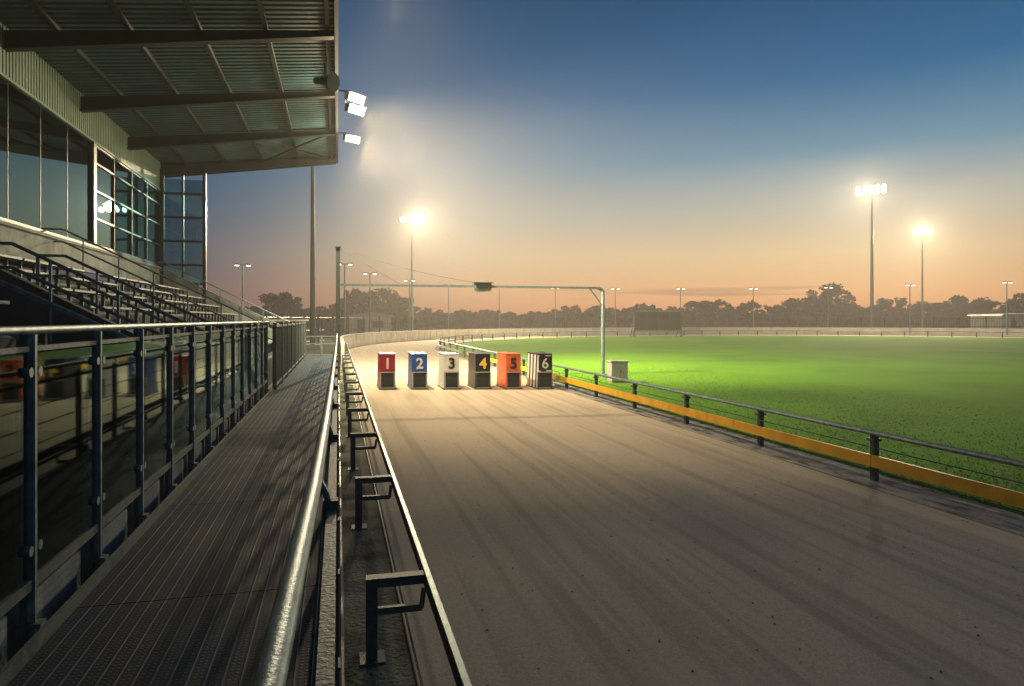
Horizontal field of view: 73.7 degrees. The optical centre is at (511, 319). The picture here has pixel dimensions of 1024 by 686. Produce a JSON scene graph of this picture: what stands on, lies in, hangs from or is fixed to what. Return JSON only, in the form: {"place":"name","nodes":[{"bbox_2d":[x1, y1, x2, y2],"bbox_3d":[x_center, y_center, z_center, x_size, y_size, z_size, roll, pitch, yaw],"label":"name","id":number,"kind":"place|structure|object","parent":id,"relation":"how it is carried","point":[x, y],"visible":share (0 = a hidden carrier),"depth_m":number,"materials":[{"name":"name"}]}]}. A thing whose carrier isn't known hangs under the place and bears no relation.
{"place":"outdoors","nodes":[
{"label":"outdoors","id":0,"kind":"place"},
{"bbox_2d":[0,355,332,685],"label":"steel walkway","id":1,"kind":"structure","parent":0,"point":[179,586],"depth_m":3.91,"materials":[{"name":"grey metal"}]},
{"bbox_2d":[251,333,340,685],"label":"steel balustrade","id":2,"kind":"object","parent":1,"relation":"on","point":[272,667],"visible":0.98,"depth_m":1.40,"materials":[{"name":"silver metal"}]},
{"bbox_2d":[306,335,335,355],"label":"steel gate","id":3,"kind":"structure","parent":1,"relation":"on","point":[321,343],"depth_m":28.20,"materials":[{"name":"grey metal"}]},
{"bbox_2d":[270,319,308,320],"bbox_3d":[-13.562,1.000,40.858,2.600,2.000,2.300,0,0,-14],"label":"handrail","id":4,"kind":"object","parent":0,"point":[290,319],"visible":0.11,"depth_m":39.85,"materials":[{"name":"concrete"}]},
{"bbox_2d":[347,312,393,333],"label":"clubhouse building","id":5,"kind":"structure","parent":0,"point":[375,319],"depth_m":91.93,"materials":[{"name":"grey paint"}]},
{"bbox_2d":[499,288,499,328],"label":"street lamp","id":6,"kind":"object","parent":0,"point":[499,308],"visible":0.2,"depth_m":89.95,"materials":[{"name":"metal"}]},
{"bbox_2d":[48,0,1023,317],"label":"sky","id":7,"kind":"structure","parent":0,"point":[713,150],"materials":[{"name":"blue"}]},
{"bbox_2d":[306,320,1023,536],"bbox_3d":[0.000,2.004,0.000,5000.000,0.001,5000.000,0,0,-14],"label":"ground","id":8,"kind":"structure","parent":0,"point":[328,348],"depth_m":51.54,"materials":[{"name":"soil"}]},
{"bbox_2d":[0,0,337,615],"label":"grandstand","id":9,"kind":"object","parent":8,"relation":"on","point":[114,114],"visible":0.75,"depth_m":18.52,"materials":[{"name":"metal"}]},
{"bbox_2d":[0,77,202,262],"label":"windows","id":10,"kind":"structure","parent":9,"relation":"in","point":[23,112],"depth_m":18.27,"materials":[{"name":"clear glass"}]},
{"bbox_2d":[0,81,206,306],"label":"window frames","id":11,"kind":"structure","parent":9,"relation":"in","point":[93,145],"depth_m":24.67,"materials":[{"name":"white metal"}]},
{"bbox_2d":[313,63,339,91],"bbox_3d":[-5.146,-6.676,18.746,0.713,0.848,0.491,0,0,6],"label":"loudspeaker","id":12,"kind":"object","parent":9,"relation":"attached to","point":[331,82],"visible":1,"depth_m":18.76,"materials":[{"name":"metal"}]},
{"bbox_2d":[338,132,359,143],"bbox_3d":[-6.170,-6.890,25.890,0.471,0.380,0.751,0,0,44],"label":"canopy floodlight","id":13,"kind":"object","parent":9,"relation":"attached to","point":[347,137],"visible":0.99,"depth_m":25.84,"materials":[{"name":"metal"}]},
{"bbox_2d":[338,90,366,115],"bbox_3d":[-5.030,-6.809,21.451,0.531,0.741,0.736,0,0,37],"label":"canopy floodlight","id":14,"kind":"object","parent":9,"relation":"attached to","point":[351,96],"visible":0.95,"depth_m":21.39,"materials":[{"name":"metal"}]},
{"bbox_2d":[234,263,250,306],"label":"street lamp","id":15,"kind":"object","parent":8,"relation":"on","point":[235,264],"visible":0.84,"depth_m":53.95,"materials":[{"name":"metal"}]},
{"bbox_2d":[306,166,320,349],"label":"floodlight mast","id":16,"kind":"object","parent":8,"relation":"on","point":[312,291],"visible":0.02,"depth_m":45.87,"materials":[{"name":"metal"}]},
{"bbox_2d":[268,353,422,685],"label":"concrete apron","id":17,"kind":"object","parent":8,"relation":"on","point":[365,551],"depth_m":5.26,"materials":[{"name":"grey concrete"}]},
{"bbox_2d":[0,384,264,669],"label":"concrete upstand","id":18,"kind":"object","parent":17,"relation":"on","point":[60,585],"visible":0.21,"depth_m":4.12,"materials":[{"name":"grey concrete"}]},
{"bbox_2d":[0,321,269,649],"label":"glass balustrade","id":19,"kind":"object","parent":18,"relation":"on","point":[96,436],"visible":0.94,"depth_m":4.06,"materials":[{"name":"glass"}]},
{"bbox_2d":[224,321,305,389],"bbox_3d":[-7.200,0.985,21.013,1.044,1.830,13.720,0,0,-14],"label":"steel bar fence","id":20,"kind":"object","parent":17,"relation":"on","point":[288,348],"visible":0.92,"depth_m":17.32,"materials":[{"name":"grey metal"}]},
{"bbox_2d":[338,354,420,685],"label":"rail","id":21,"kind":"object","parent":17,"relation":"on","point":[341,655],"visible":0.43,"depth_m":5.05,"materials":[{"name":"grey metal"}]},
{"bbox_2d":[341,343,471,685],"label":"running rail","id":22,"kind":"object","parent":17,"relation":"on","point":[372,655],"visible":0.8,"depth_m":4.06,"materials":[{"name":"metal"}]},
{"bbox_2d":[340,262,352,334],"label":"street lamp","id":23,"kind":"object","parent":8,"relation":"on","point":[344,300],"visible":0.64,"depth_m":52.94,"materials":[{"name":"metal"}]},
{"bbox_2d":[363,272,376,332],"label":"street lamp","id":24,"kind":"object","parent":8,"relation":"on","point":[369,300],"visible":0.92,"depth_m":63.95,"materials":[{"name":"metal"}]},
{"bbox_2d":[404,279,414,330],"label":"street lamp","id":25,"kind":"object","parent":8,"relation":"on","point":[409,299],"visible":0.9,"depth_m":74.94,"materials":[{"name":"metal"}]},
{"bbox_2d":[398,217,425,330],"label":"floodlight mast","id":26,"kind":"object","parent":8,"relation":"on","point":[411,220],"visible":0.93,"depth_m":79.88,"materials":[{"name":"metal"}]},
{"bbox_2d":[444,284,453,329],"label":"street lamp","id":27,"kind":"object","parent":8,"relation":"on","point":[448,305],"visible":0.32,"depth_m":85.94,"materials":[{"name":"metal"}]},
{"bbox_2d":[611,288,619,327],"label":"street lamp","id":28,"kind":"object","parent":8,"relation":"on","point":[615,304],"visible":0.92,"depth_m":94.94,"materials":[{"name":"metal"}]},
{"bbox_2d":[261,312,1004,329],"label":"hedge","id":29,"kind":"object","parent":8,"relation":"on","point":[801,323],"visible":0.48,"depth_m":131.46,"materials":[{"name":"green plant"}]},
{"bbox_2d":[245,282,1023,328],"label":"distant trees","id":30,"kind":"object","parent":8,"relation":"on","point":[395,303],"visible":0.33,"depth_m":156.59,"materials":[{"name":"green plant"}]},
{"bbox_2d":[676,288,684,310],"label":"street lamp","id":31,"kind":"object","parent":8,"relation":"on","point":[680,296],"visible":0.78,"depth_m":94.95,"materials":[{"name":"metal"}]},
{"bbox_2d":[435,335,1023,535],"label":"gravel verge","id":32,"kind":"structure","parent":8,"relation":"on","point":[1006,520],"depth_m":9.05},
{"bbox_2d":[438,330,1023,512],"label":"running rail","id":33,"kind":"object","parent":32,"relation":"on","point":[874,460],"visible":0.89,"depth_m":9.67,"materials":[{"name":"metal"}]},
{"bbox_2d":[445,335,1023,514],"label":"grass infield","id":34,"kind":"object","parent":8,"relation":"on","point":[985,372],"depth_m":22.58,"materials":[{"name":"green plant"}]},
{"bbox_2d":[335,246,606,380],"bbox_3d":[-1.180,-0.190,23.435,9.490,4.380,0.400,0,0,-14],"label":"camera gantry","id":35,"kind":"object","parent":34,"relation":"on","point":[483,287],"visible":0.94,"depth_m":23.28,"materials":[{"name":"metal"}]},
{"bbox_2d":[606,360,628,382],"bbox_3d":[3.330,1.645,21.590,0.600,0.710,0.460,0,0,-14],"label":"electrical cabinet","id":36,"kind":"object","parent":34,"relation":"on","point":[617,368],"visible":0.93,"depth_m":21.41,"materials":[{"name":"grey metal"}]},
{"bbox_2d":[630,310,681,336],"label":"scoreboard","id":37,"kind":"object","parent":34,"relation":"on","point":[646,321],"visible":0.93,"depth_m":77.00,"materials":[{"name":"metal"}]},
{"bbox_2d":[493,361,1023,513],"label":"grass tufts","id":38,"kind":"object","parent":34,"relation":"on","point":[902,476],"visible":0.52,"depth_m":13.39,"materials":[{"name":"green plant"}]},
{"bbox_2d":[749,288,757,326],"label":"street lamp","id":39,"kind":"object","parent":8,"relation":"on","point":[753,304],"visible":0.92,"depth_m":94.94,"materials":[{"name":"metal"}]},
{"bbox_2d":[824,287,832,326],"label":"street lamp","id":40,"kind":"object","parent":8,"relation":"on","point":[828,307],"visible":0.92,"depth_m":91.95,"materials":[{"name":"metal"}]},
{"bbox_2d":[856,184,888,327],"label":"floodlight mast","id":41,"kind":"object","parent":8,"relation":"on","point":[864,188],"visible":0.97,"depth_m":94.84,"materials":[{"name":"metal"}]},
{"bbox_2d":[911,229,932,327],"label":"floodlight mast","id":42,"kind":"object","parent":8,"relation":"on","point":[922,293],"visible":0.92,"depth_m":114.88,"materials":[{"name":"metal"}]},
{"bbox_2d":[346,334,1023,685],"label":"sand track","id":43,"kind":"structure","parent":0,"point":[941,591],"depth_m":5.72,"materials":[{"name":"beige sand"}]},
{"bbox_2d":[376,352,396,389],"bbox_3d":[-3.684,1.463,20.000,0.500,1.058,1.280,0,0,-14],"label":"greyhound starting trap","id":44,"kind":"object","parent":43,"relation":"on","point":[386,375],"visible":1,"depth_m":19.51,"materials":[{"name":"red paint"}]},
{"bbox_2d":[407,352,428,389],"bbox_3d":[-2.770,1.463,20.017,0.500,1.058,1.280,0,0,-14],"label":"greyhound starting trap","id":45,"kind":"object","parent":43,"relation":"on","point":[417,372],"visible":1,"depth_m":19.53,"materials":[{"name":"blue paint"}]},
{"bbox_2d":[437,352,460,389],"bbox_3d":[-1.856,1.463,20.034,0.500,1.058,1.280,0,0,-14],"label":"greyhound starting trap","id":46,"kind":"object","parent":43,"relation":"on","point":[448,373],"visible":1,"depth_m":19.55,"materials":[{"name":"white paint"}]},
{"bbox_2d":[467,352,491,389],"bbox_3d":[-0.962,1.463,20.051,0.500,1.058,1.280,0,0,-14],"label":"greyhound starting trap","id":47,"kind":"object","parent":43,"relation":"on","point":[479,374],"visible":1,"depth_m":19.58,"materials":[{"name":"black paint"}]},
{"bbox_2d":[368,413,635,420],"bbox_3d":[-0.166,1.990,13.922,5.607,0.001,0.412,0,0,-9],"label":"raked sand band","id":48,"kind":"object","parent":43,"relation":"on","point":[518,416],"visible":0.98,"depth_m":13.86,"materials":[{"name":"beige sand"}]},
{"bbox_2d":[496,352,522,389],"bbox_3d":[-0.089,1.463,20.067,0.500,1.058,1.280,0,0,-14],"label":"greyhound starting trap","id":49,"kind":"object","parent":43,"relation":"on","point":[508,370],"visible":1,"depth_m":19.59,"materials":[{"name":"orange paint"}]},
{"bbox_2d":[526,351,553,389],"bbox_3d":[0.815,1.463,20.084,0.500,1.058,1.280,0,0,-14],"label":"greyhound starting trap","id":50,"kind":"object","parent":43,"relation":"on","point":[539,371],"visible":1,"depth_m":19.62,"materials":[{"name":"paint"}]},
{"bbox_2d":[265,315,1019,342],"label":"perimeter fence","id":51,"kind":"object","parent":43,"relation":"on","point":[618,318],"visible":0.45,"depth_m":86.80,"materials":[{"name":"grey metal"}]},
{"bbox_2d":[340,327,1023,364],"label":"perimeter wall","id":52,"kind":"structure","parent":43,"relation":"on","point":[357,339],"depth_m":81.67,"materials":[{"name":"white paint"}]},
{"bbox_2d":[391,396,1018,685],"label":"sand clods","id":53,"kind":"object","parent":43,"relation":"on","point":[695,549],"visible":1,"depth_m":5.96,"materials":[{"name":"beige sand"}]},
{"bbox_2d":[905,284,914,333],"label":"street lamp","id":54,"kind":"object","parent":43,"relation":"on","point":[909,308],"visible":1,"depth_m":84.97,"materials":[{"name":"metal"}]},
{"bbox_2d":[1002,281,1012,336],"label":"street lamp","id":55,"kind":"object","parent":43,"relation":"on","point":[1006,282],"visible":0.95,"depth_m":78.97,"materials":[{"name":"metal"}]},
{"bbox_2d":[967,313,1023,328],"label":"pavilion building","id":56,"kind":"structure","parent":0,"point":[996,320],"depth_m":97.41,"materials":[{"name":"grey paint"}]}
]}

